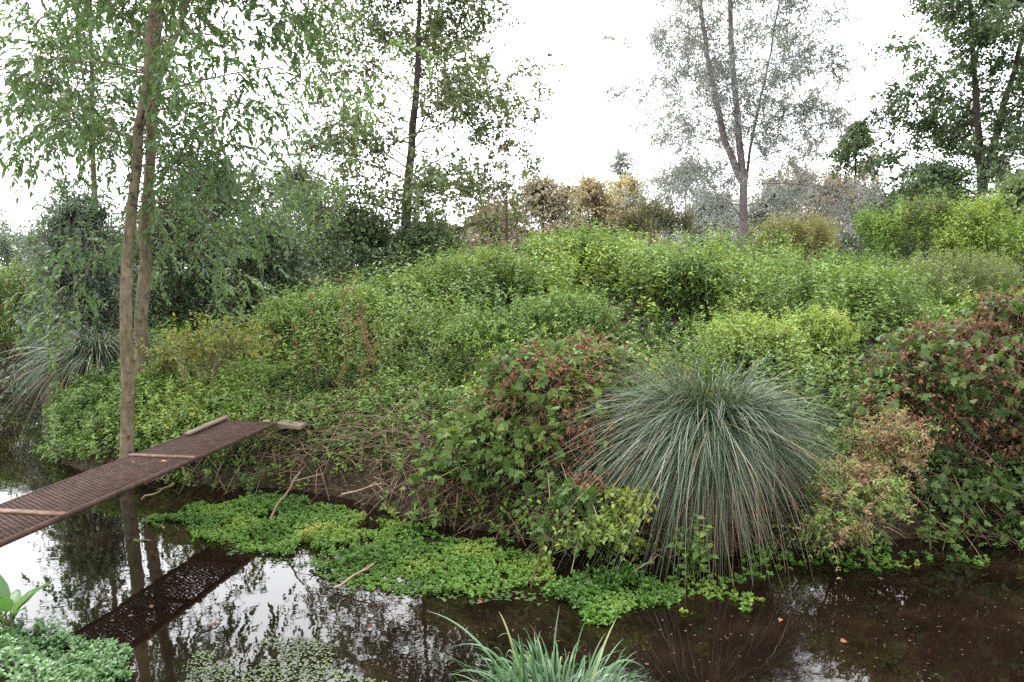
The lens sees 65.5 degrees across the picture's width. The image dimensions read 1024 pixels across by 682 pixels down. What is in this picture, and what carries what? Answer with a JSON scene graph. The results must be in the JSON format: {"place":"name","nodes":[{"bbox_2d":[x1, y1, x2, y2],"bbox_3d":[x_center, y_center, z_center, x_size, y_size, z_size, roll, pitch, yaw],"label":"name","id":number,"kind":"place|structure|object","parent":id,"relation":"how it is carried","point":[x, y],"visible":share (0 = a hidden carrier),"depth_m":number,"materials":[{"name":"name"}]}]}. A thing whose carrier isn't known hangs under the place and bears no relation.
{"place":"outdoors","nodes":[
{"label":"outdoors","id":0,"kind":"place"},
{"bbox_2d":[0,380,1023,681],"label":"water","id":1,"kind":"structure","parent":0,"point":[100,570],"depth_m":4.63,"materials":[{"name":"brown liquid"}]},
{"bbox_2d":[141,483,174,499],"bbox_3d":[-2.933,1.247,6.585,0.345,0.173,0.044,2,6,17],"label":"stick","id":2,"kind":"object","parent":1,"relation":"on","point":[143,497],"visible":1,"depth_m":6.60,"materials":[{"name":"beige wood"}]},
{"bbox_2d":[182,635,386,681],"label":"duckweed","id":3,"kind":"object","parent":1,"relation":"on","point":[332,672],"visible":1,"depth_m":3.95,"materials":[{"name":"green plant"}]},
{"bbox_2d":[127,537,547,605],"bbox_3d":[-1.314,1.504,5.250,3.211,0.026,0.514,3,6,24],"label":"starwort","id":4,"kind":"object","parent":1,"relation":"on","point":[419,585],"visible":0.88,"depth_m":4.90,"materials":[{"name":"green plant"}]},
{"bbox_2d":[141,490,556,597],"bbox_3d":[-1.225,1.415,5.832,3.393,0.159,1.279,3,6,32],"label":"watercress","id":5,"kind":"object","parent":1,"relation":"on","point":[312,524],"visible":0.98,"depth_m":5.63,"materials":[{"name":"green plant"}]},
{"bbox_2d":[333,561,376,588],"bbox_3d":[-0.979,1.448,4.955,0.274,0.131,0.060,-2,6,-24],"label":"stick","id":6,"kind":"object","parent":1,"relation":"on","point":[349,578],"visible":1,"depth_m":4.93,"materials":[{"name":"beige wood"}]},
{"bbox_2d":[530,533,545,588],"bbox_3d":[0.152,1.301,4.690,0.016,0.490,0.410,-1,6,-10],"label":"stick","id":7,"kind":"object","parent":1,"relation":"on","point":[537,563],"visible":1,"depth_m":4.69,"materials":[{"name":"brown wood"}]},
{"bbox_2d":[541,481,672,572],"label":"nettle plant","id":8,"kind":"object","parent":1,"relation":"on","point":[608,528],"visible":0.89,"depth_m":5.11,"materials":[{"name":"green plant"}]},
{"bbox_2d":[540,555,684,624],"bbox_3d":[0.604,1.490,4.823,0.764,0.200,0.644,-4,7,-33],"label":"watercress","id":9,"kind":"object","parent":1,"relation":"on","point":[574,587],"visible":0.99,"depth_m":4.81,"materials":[{"name":"green plant"}]},
{"bbox_2d":[635,553,662,570],"bbox_3d":[0.872,1.434,5.103,0.279,0.104,0.088,-4,7,-36],"label":"stick","id":10,"kind":"object","parent":1,"relation":"on","point":[651,559],"visible":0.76,"depth_m":5.14,"materials":[{"name":"beige wood"}]},
{"bbox_2d":[307,589,1021,681],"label":"floating debris","id":11,"kind":"object","parent":1,"relation":"on","point":[727,638],"visible":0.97,"depth_m":4.29,"materials":[{"name":"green plant"}]},
{"bbox_2d":[663,573,764,613],"bbox_3d":[1.217,1.532,4.870,0.584,0.071,0.609,0,6,0],"label":"watercress","id":12,"kind":"object","parent":1,"relation":"on","point":[740,580],"visible":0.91,"depth_m":4.90,"materials":[{"name":"green plant"}]},
{"bbox_2d":[0,268,1023,681],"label":"ground","id":13,"kind":"structure","parent":0,"point":[356,480],"depth_m":6.92,"materials":[{"name":"soil"}]},
{"bbox_2d":[0,575,50,634],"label":"dock plant","id":14,"kind":"object","parent":13,"relation":"on","point":[15,601],"visible":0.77,"depth_m":3.86,"materials":[{"name":"green plant"}]},
{"bbox_2d":[0,210,52,321],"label":"willow tree","id":15,"kind":"object","parent":13,"relation":"on","point":[4,241],"visible":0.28,"depth_m":16.91,"materials":[{"name":"green plant"}]},
{"bbox_2d":[0,250,75,364],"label":"waterside bush","id":16,"kind":"object","parent":13,"relation":"on","point":[4,291],"visible":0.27,"depth_m":13.75,"materials":[{"name":"green plant"}]},
{"bbox_2d":[0,611,135,681],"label":"brooklime","id":17,"kind":"object","parent":13,"relation":"on","point":[28,656],"visible":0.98,"depth_m":3.88,"materials":[{"name":"green plant"}]},
{"bbox_2d":[14,297,150,362],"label":"waterside bush","id":18,"kind":"object","parent":13,"relation":"on","point":[107,328],"visible":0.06,"depth_m":12.61,"materials":[{"name":"green plant"}]},
{"bbox_2d":[0,306,166,429],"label":"tussock sedge","id":19,"kind":"object","parent":13,"relation":"on","point":[96,348],"visible":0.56,"depth_m":9.96,"materials":[{"name":"green plant"}]},
{"bbox_2d":[0,170,183,397],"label":"willow tree","id":20,"kind":"object","parent":13,"relation":"on","point":[65,218],"visible":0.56,"depth_m":12.08,"materials":[{"name":"green plant"}]},
{"bbox_2d":[2,220,196,302],"bbox_3d":[-8.271,-0.745,16.689,4.157,3.663,3.842,0,6,0],"label":"field tree","id":21,"kind":"object","parent":13,"relation":"on","point":[29,242],"visible":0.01,"depth_m":15.43,"materials":[{"name":"green plant"}]},
{"bbox_2d":[0,0,231,308],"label":"ash tree","id":22,"kind":"object","parent":13,"relation":"on","point":[30,18],"visible":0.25,"depth_m":13.18,"materials":[{"name":"green plant"}]},
{"bbox_2d":[0,420,277,547],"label":"footbridge","id":23,"kind":"object","parent":13,"relation":"on","point":[25,515],"visible":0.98,"depth_m":5.38,"materials":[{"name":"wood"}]},
{"bbox_2d":[184,415,230,434],"bbox_3d":[-2.703,0.744,7.094,0.050,0.032,0.745,1,6,7],"label":"plank","id":24,"kind":"object","parent":23,"relation":"on","point":[204,426],"visible":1,"depth_m":7.04,"materials":[{"name":"brown wood"}]},
{"bbox_2d":[0,280,312,404],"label":"bank growth","id":25,"kind":"object","parent":13,"relation":"on","point":[168,322],"visible":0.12,"depth_m":12.41,"materials":[{"name":"green plant"}]},
{"bbox_2d":[137,334,196,390],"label":"yellow shrub","id":26,"kind":"object","parent":13,"relation":"on","point":[169,367],"visible":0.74,"depth_m":8.72,"materials":[{"name":"green plant"}]},
{"bbox_2d":[41,348,295,475],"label":"spit weeds","id":27,"kind":"object","parent":13,"relation":"on","point":[153,383],"visible":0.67,"depth_m":8.26,"materials":[{"name":"green plant"}]},
{"bbox_2d":[104,185,248,332],"bbox_3d":[-6.114,-0.912,14.477,3.306,3.864,3.096,0,6,0],"label":"field tree","id":28,"kind":"object","parent":13,"relation":"on","point":[156,297],"visible":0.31,"depth_m":13.94,"materials":[{"name":"green plant"}]},
{"bbox_2d":[0,0,386,458],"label":"ash tree","id":29,"kind":"object","parent":13,"relation":"on","point":[148,99],"visible":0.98,"depth_m":7.04,"materials":[{"name":"green plant"}]},
{"bbox_2d":[133,296,288,389],"bbox_3d":[-3.329,0.112,8.562,1.724,1.188,1.056,0,6,0],"label":"yellow shrub","id":30,"kind":"object","parent":13,"relation":"on","point":[212,343],"visible":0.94,"depth_m":8.55,"materials":[{"name":"green plant"}]},
{"bbox_2d":[0,0,436,394],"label":"ash tree","id":31,"kind":"object","parent":13,"relation":"on","point":[143,234],"visible":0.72,"depth_m":9.11,"materials":[{"name":"green plant"}]},
{"bbox_2d":[100,146,338,331],"bbox_3d":[-6.079,-1.543,15.766,4.246,4.644,4.998,-5,7,-41],"label":"field tree","id":32,"kind":"object","parent":13,"relation":"on","point":[221,208],"visible":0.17,"depth_m":15.56,"materials":[{"name":"green plant"}]},
{"bbox_2d":[229,458,265,494],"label":"nettle plant","id":33,"kind":"object","parent":13,"relation":"on","point":[247,484],"visible":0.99,"depth_m":7.03,"materials":[{"name":"green plant"}]},
{"bbox_2d":[168,204,335,333],"bbox_3d":[-4.213,-0.683,13.911,3.561,3.558,3.002,2,6,22],"label":"field tree","id":34,"kind":"object","parent":13,"relation":"on","point":[250,266],"visible":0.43,"depth_m":13.57,"materials":[{"name":"green plant"}]},
{"bbox_2d":[266,317,284,365],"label":"dead stalk","id":35,"kind":"object","parent":13,"relation":"on","point":[273,338],"visible":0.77,"depth_m":9.22,"materials":[{"name":"brown plant"}]},
{"bbox_2d":[275,420,307,429],"bbox_3d":[-2.075,0.788,7.495,0.254,0.054,0.200,1,6,7],"label":"plank","id":36,"kind":"object","parent":13,"relation":"on","point":[298,425],"visible":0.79,"depth_m":7.41,"materials":[{"name":"brown wood"}]},
{"bbox_2d":[286,314,301,376],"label":"dead stalk","id":37,"kind":"object","parent":13,"relation":"on","point":[295,342],"visible":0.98,"depth_m":8.59,"materials":[{"name":"brown plant"}]},
{"bbox_2d":[269,472,320,518],"bbox_3d":[-1.641,1.168,6.042,0.405,0.370,0.053,-1,6,-6],"label":"stick","id":38,"kind":"object","parent":13,"relation":"on","point":[276,506],"visible":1,"depth_m":6.03,"materials":[{"name":"beige wood"}]},
{"bbox_2d":[74,306,531,442],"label":"herbs","id":39,"kind":"object","parent":13,"relation":"on","point":[415,383],"visible":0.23,"depth_m":8.39,"materials":[{"name":"green plant"}]},
{"bbox_2d":[224,156,391,287],"bbox_3d":[-5.475,-2.155,21.260,5.660,5.592,4.397,-4,7,-36],"label":"willow tree","id":40,"kind":"object","parent":13,"relation":"on","point":[294,177],"visible":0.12,"depth_m":20.46,"materials":[{"name":"green plant"}]},
{"bbox_2d":[301,326,320,388],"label":"dead stalk","id":41,"kind":"object","parent":13,"relation":"on","point":[316,360],"visible":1,"depth_m":8.38,"materials":[{"name":"brown plant"}]},
{"bbox_2d":[304,295,325,356],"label":"dead stalk","id":42,"kind":"object","parent":13,"relation":"on","point":[310,313],"visible":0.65,"depth_m":9.49,"materials":[{"name":"brown plant"}]},
{"bbox_2d":[251,263,400,356],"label":"nettle bush","id":43,"kind":"object","parent":13,"relation":"on","point":[293,300],"visible":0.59,"depth_m":9.96,"materials":[{"name":"green plant"}]},
{"bbox_2d":[332,356,347,392],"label":"dead stalk","id":44,"kind":"object","parent":13,"relation":"on","point":[343,368],"visible":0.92,"depth_m":8.28,"materials":[{"name":"brown plant"}]},
{"bbox_2d":[336,278,354,375],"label":"dead stalk","id":45,"kind":"object","parent":13,"relation":"on","point":[343,291],"visible":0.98,"depth_m":8.56,"materials":[{"name":"brown plant"}]},
{"bbox_2d":[347,276,371,373],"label":"dead stalk","id":46,"kind":"object","parent":13,"relation":"on","point":[360,317],"visible":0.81,"depth_m":8.77,"materials":[{"name":"brown plant"}]},
{"bbox_2d":[341,308,378,377],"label":"dead stalk","id":47,"kind":"object","parent":13,"relation":"on","point":[365,337],"visible":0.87,"depth_m":8.52,"materials":[{"name":"brown plant"}]},
{"bbox_2d":[341,482,383,494],"bbox_3d":[-1.066,1.090,5.822,0.421,0.123,0.099,3,6,32],"label":"stick","id":48,"kind":"object","parent":13,"relation":"on","point":[362,488],"visible":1,"depth_m":5.84,"materials":[{"name":"beige wood"}]},
{"bbox_2d":[265,195,464,291],"bbox_3d":[-3.591,-0.877,19.337,6.155,5.238,6.786,0,6,0],"label":"field tree","id":49,"kind":"object","parent":13,"relation":"on","point":[371,232],"visible":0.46,"depth_m":18.06,"materials":[{"name":"green plant"}]},
{"bbox_2d":[352,330,377,399],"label":"dead stalk","id":50,"kind":"object","parent":13,"relation":"on","point":[365,365],"visible":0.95,"depth_m":8.00,"materials":[{"name":"brown plant"}]},
{"bbox_2d":[344,206,481,291],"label":"field tree","id":51,"kind":"object","parent":13,"relation":"on","point":[426,236],"visible":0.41,"depth_m":17.96,"materials":[{"name":"green plant"}]},
{"bbox_2d":[266,0,565,290],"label":"poplar tree","id":52,"kind":"object","parent":13,"relation":"on","point":[436,25],"visible":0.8,"depth_m":18.79,"materials":[{"name":"green plant"}]},
{"bbox_2d":[409,487,465,528],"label":"nettle plant","id":53,"kind":"object","parent":13,"relation":"on","point":[434,523],"visible":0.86,"depth_m":6.06,"materials":[{"name":"green plant"}]},
{"bbox_2d":[355,229,563,316],"bbox_3d":[-0.768,-0.867,11.693,2.942,1.560,1.934,-3,7,-32],"label":"nettle bush","id":54,"kind":"object","parent":13,"relation":"on","point":[475,263],"visible":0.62,"depth_m":11.56,"materials":[{"name":"green plant"}]},
{"bbox_2d":[0,202,970,281],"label":"wood","id":55,"kind":"object","parent":13,"relation":"on","point":[1,214],"visible":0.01,"depth_m":66.75,"materials":[{"name":"green plant"}]},
{"bbox_2d":[395,195,582,264],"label":"field tree","id":56,"kind":"object","parent":13,"relation":"on","point":[474,239],"visible":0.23,"depth_m":30.71,"materials":[{"name":"green plant"}]},
{"bbox_2d":[467,140,545,259],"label":"birch sapling","id":57,"kind":"object","parent":13,"relation":"on","point":[505,165],"visible":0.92,"depth_m":18.72,"materials":[{"name":"green plant"}]},
{"bbox_2d":[397,606,647,681],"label":"pond sedge","id":58,"kind":"object","parent":13,"relation":"on","point":[537,670],"visible":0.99,"depth_m":3.60,"materials":[{"name":"green plant"}]},
{"bbox_2d":[27,374,1023,559],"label":"bank weeds","id":59,"kind":"object","parent":13,"relation":"on","point":[51,454],"visible":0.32,"depth_m":7.30,"materials":[{"name":"green plant"}]},
{"bbox_2d":[392,322,660,565],"bbox_3d":[0.298,0.706,6.348,2.325,1.698,2.355,4,7,35],"label":"vine thicket","id":60,"kind":"object","parent":13,"relation":"on","point":[495,414],"visible":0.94,"depth_m":5.94,"materials":[{"name":"green plant"}]},
{"bbox_2d":[428,279,633,371],"bbox_3d":[0.216,-0.138,8.745,2.263,1.088,1.340,0,6,0],"label":"bramble bush","id":61,"kind":"object","parent":13,"relation":"on","point":[492,331],"visible":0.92,"depth_m":8.56,"materials":[{"name":"green plant"}]},
{"bbox_2d":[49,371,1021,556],"bbox_3d":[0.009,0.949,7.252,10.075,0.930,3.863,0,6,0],"label":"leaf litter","id":62,"kind":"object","parent":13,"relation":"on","point":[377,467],"visible":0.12,"depth_m":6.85,"materials":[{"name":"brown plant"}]},
{"bbox_2d":[51,213,1023,481],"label":"nettles","id":63,"kind":"object","parent":13,"relation":"on","point":[565,281],"visible":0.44,"depth_m":9.91,"materials":[{"name":"green plant"}]},
{"bbox_2d":[53,264,1023,474],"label":"ground ivy","id":64,"kind":"object","parent":13,"relation":"on","point":[662,330],"visible":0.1,"depth_m":9.42,"materials":[{"name":"green plant"}]},
{"bbox_2d":[68,217,1023,442],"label":"bedstraw","id":65,"kind":"object","parent":13,"relation":"on","point":[389,347],"visible":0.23,"depth_m":9.68,"materials":[{"name":"green plant"}]},
{"bbox_2d":[478,169,664,259],"bbox_3d":[2.209,-3.909,34.143,8.065,6.728,9.464,-2,6,-23],"label":"field tree","id":66,"kind":"object","parent":13,"relation":"on","point":[546,192],"visible":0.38,"depth_m":32.98,"materials":[{"name":"beige plant"}]},
{"bbox_2d":[142,377,1023,563],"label":"dead stems","id":67,"kind":"object","parent":13,"relation":"on","point":[431,442],"visible":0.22,"depth_m":6.74,"materials":[{"name":"brown plant"}]},
{"bbox_2d":[518,218,655,271],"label":"nettle bush","id":68,"kind":"object","parent":13,"relation":"on","point":[527,249],"visible":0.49,"depth_m":12.90,"materials":[{"name":"green plant"}]},
{"bbox_2d":[516,167,664,250],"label":"field tree","id":69,"kind":"object","parent":13,"relation":"on","point":[593,192],"visible":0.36,"depth_m":34.92,"materials":[{"name":"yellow plant"}]},
{"bbox_2d":[603,143,643,196],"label":"tree","id":70,"kind":"object","parent":13,"relation":"on","point":[620,159],"visible":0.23,"depth_m":45.02,"materials":[{"name":"grey plant"}]},
{"bbox_2d":[597,171,682,255],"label":"field tree","id":71,"kind":"object","parent":13,"relation":"on","point":[630,187],"visible":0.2,"depth_m":36.94,"materials":[{"name":"yellow plant"}]},
{"bbox_2d":[614,190,704,251],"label":"brown bush","id":72,"kind":"object","parent":13,"relation":"on","point":[683,219],"visible":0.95,"depth_m":20.60,"materials":[{"name":"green plant"}]},
{"bbox_2d":[636,244,734,309],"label":"bramble bush","id":73,"kind":"object","parent":13,"relation":"on","point":[677,274],"visible":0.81,"depth_m":10.54,"materials":[{"name":"green plant"}]},
{"bbox_2d":[640,154,735,252],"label":"field tree","id":74,"kind":"object","parent":13,"relation":"on","point":[683,180],"visible":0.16,"depth_m":42.77,"materials":[{"name":"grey plant"}]},
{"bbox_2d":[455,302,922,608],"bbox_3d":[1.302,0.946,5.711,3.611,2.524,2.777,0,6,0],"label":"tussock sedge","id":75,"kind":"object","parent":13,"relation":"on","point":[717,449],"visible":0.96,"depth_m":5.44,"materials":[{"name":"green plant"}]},
{"bbox_2d":[666,503,718,583],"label":"nettle plant","id":76,"kind":"object","parent":13,"relation":"on","point":[693,547],"visible":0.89,"depth_m":5.06,"materials":[{"name":"green plant"}]},
{"bbox_2d":[652,183,768,257],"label":"field tree","id":77,"kind":"object","parent":13,"relation":"on","point":[700,214],"visible":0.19,"depth_m":39.09,"materials":[{"name":"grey plant"}]},
{"bbox_2d":[686,297,865,381],"bbox_3d":[2.888,-0.005,8.566,2.098,0.941,1.385,0,6,0],"label":"nettle bush","id":78,"kind":"object","parent":13,"relation":"on","point":[822,320],"visible":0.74,"depth_m":8.48,"materials":[{"name":"green plant"}]},
{"bbox_2d":[700,180,860,262],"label":"field tree","id":79,"kind":"object","parent":13,"relation":"on","point":[757,216],"visible":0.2,"depth_m":35.34,"materials":[{"name":"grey plant"}]},
{"bbox_2d":[587,0,982,256],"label":"willow tree","id":80,"kind":"object","parent":13,"relation":"on","point":[714,69],"visible":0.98,"depth_m":28.85,"materials":[{"name":"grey plant"}]},
{"bbox_2d":[742,190,846,269],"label":"rusty bush","id":81,"kind":"object","parent":13,"relation":"on","point":[820,231],"visible":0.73,"depth_m":15.29,"materials":[{"name":"rusty green leaf"}]},
{"bbox_2d":[718,157,884,265],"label":"field tree","id":82,"kind":"object","parent":13,"relation":"on","point":[789,174],"visible":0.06,"depth_m":44.71,"materials":[{"name":"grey plant"}]},
{"bbox_2d":[726,149,898,262],"bbox_3d":[15.039,-4.343,39.501,10.974,8.737,11.329,3,6,25],"label":"field tree","id":83,"kind":"object","parent":13,"relation":"on","point":[831,181],"visible":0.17,"depth_m":38.08,"materials":[{"name":"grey plant"}]},
{"bbox_2d":[803,116,893,263],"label":"pine tree","id":84,"kind":"object","parent":13,"relation":"on","point":[852,147],"visible":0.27,"depth_m":40.80,"materials":[{"name":"green plant"}]},
{"bbox_2d":[801,241,909,279],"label":"nettle bush","id":85,"kind":"object","parent":13,"relation":"on","point":[858,259],"visible":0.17,"depth_m":12.81,"materials":[{"name":"green plant"}]},
{"bbox_2d":[777,398,942,578],"bbox_3d":[2.374,0.961,5.343,0.839,1.088,1.384,5,7,42],"label":"hanging bush","id":86,"kind":"object","parent":13,"relation":"on","point":[865,484],"visible":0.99,"depth_m":5.21,"materials":[{"name":"withered brown leaf"},{"name":"green leaf"}]},
{"bbox_2d":[808,251,933,324],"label":"nettle bush","id":87,"kind":"object","parent":13,"relation":"on","point":[866,271],"visible":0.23,"depth_m":10.67,"materials":[{"name":"green plant"}]},
{"bbox_2d":[833,179,920,257],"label":"field tree","id":88,"kind":"object","parent":13,"relation":"on","point":[864,196],"visible":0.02,"depth_m":37.37,"materials":[{"name":"green plant"}]},
{"bbox_2d":[740,538,1023,579],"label":"bank herbs","id":89,"kind":"object","parent":13,"relation":"on","point":[851,562],"visible":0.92,"depth_m":5.38,"materials":[{"name":"green plant"}]},
{"bbox_2d":[828,182,938,270],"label":"field tree","id":90,"kind":"object","parent":13,"relation":"on","point":[855,238],"visible":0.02,"depth_m":27.23,"materials":[{"name":"green plant"}]},
{"bbox_2d":[845,173,982,263],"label":"bright bush","id":91,"kind":"object","parent":13,"relation":"on","point":[929,213],"visible":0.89,"depth_m":16.84,"materials":[{"name":"green plant"}]},
{"bbox_2d":[812,153,1023,289],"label":"field tree","id":92,"kind":"object","parent":13,"relation":"on","point":[936,171],"visible":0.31,"depth_m":22.38,"materials":[{"name":"green plant"}]},
{"bbox_2d":[827,278,1023,551],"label":"vine thicket","id":93,"kind":"object","parent":13,"relation":"on","point":[939,372],"visible":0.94,"depth_m":6.08,"materials":[{"name":"green plant"}]},
{"bbox_2d":[855,0,1023,285],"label":"alder tree","id":94,"kind":"object","parent":13,"relation":"on","point":[978,34],"visible":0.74,"depth_m":23.89,"materials":[{"name":"green plant"}]},
{"bbox_2d":[857,232,1023,305],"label":"olive bush","id":95,"kind":"object","parent":13,"relation":"on","point":[985,271],"visible":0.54,"depth_m":12.07,"materials":[{"name":"olive green leaf"}]},
{"bbox_2d":[916,509,974,550],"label":"nettle plant","id":96,"kind":"object","parent":13,"relation":"on","point":[925,528],"visible":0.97,"depth_m":5.64,"materials":[{"name":"green plant"}]},
{"bbox_2d":[898,0,1023,267],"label":"alder tree","id":97,"kind":"object","parent":13,"relation":"on","point":[987,96],"visible":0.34,"depth_m":24.45,"materials":[{"name":"green plant"}]},
{"bbox_2d":[900,163,1023,293],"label":"field tree","id":98,"kind":"object","parent":13,"relation":"on","point":[1014,186],"visible":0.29,"depth_m":18.58,"materials":[{"name":"green plant"}]},
{"bbox_2d":[915,181,1023,290],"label":"bright bush","id":99,"kind":"object","parent":13,"relation":"on","point":[984,213],"visible":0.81,"depth_m":16.08,"materials":[{"name":"green plant"}]},
{"bbox_2d":[0,0,1023,267],"label":"sky","id":100,"kind":"structure","parent":0,"point":[576,138],"materials":[{"name":"white"}]}
]}

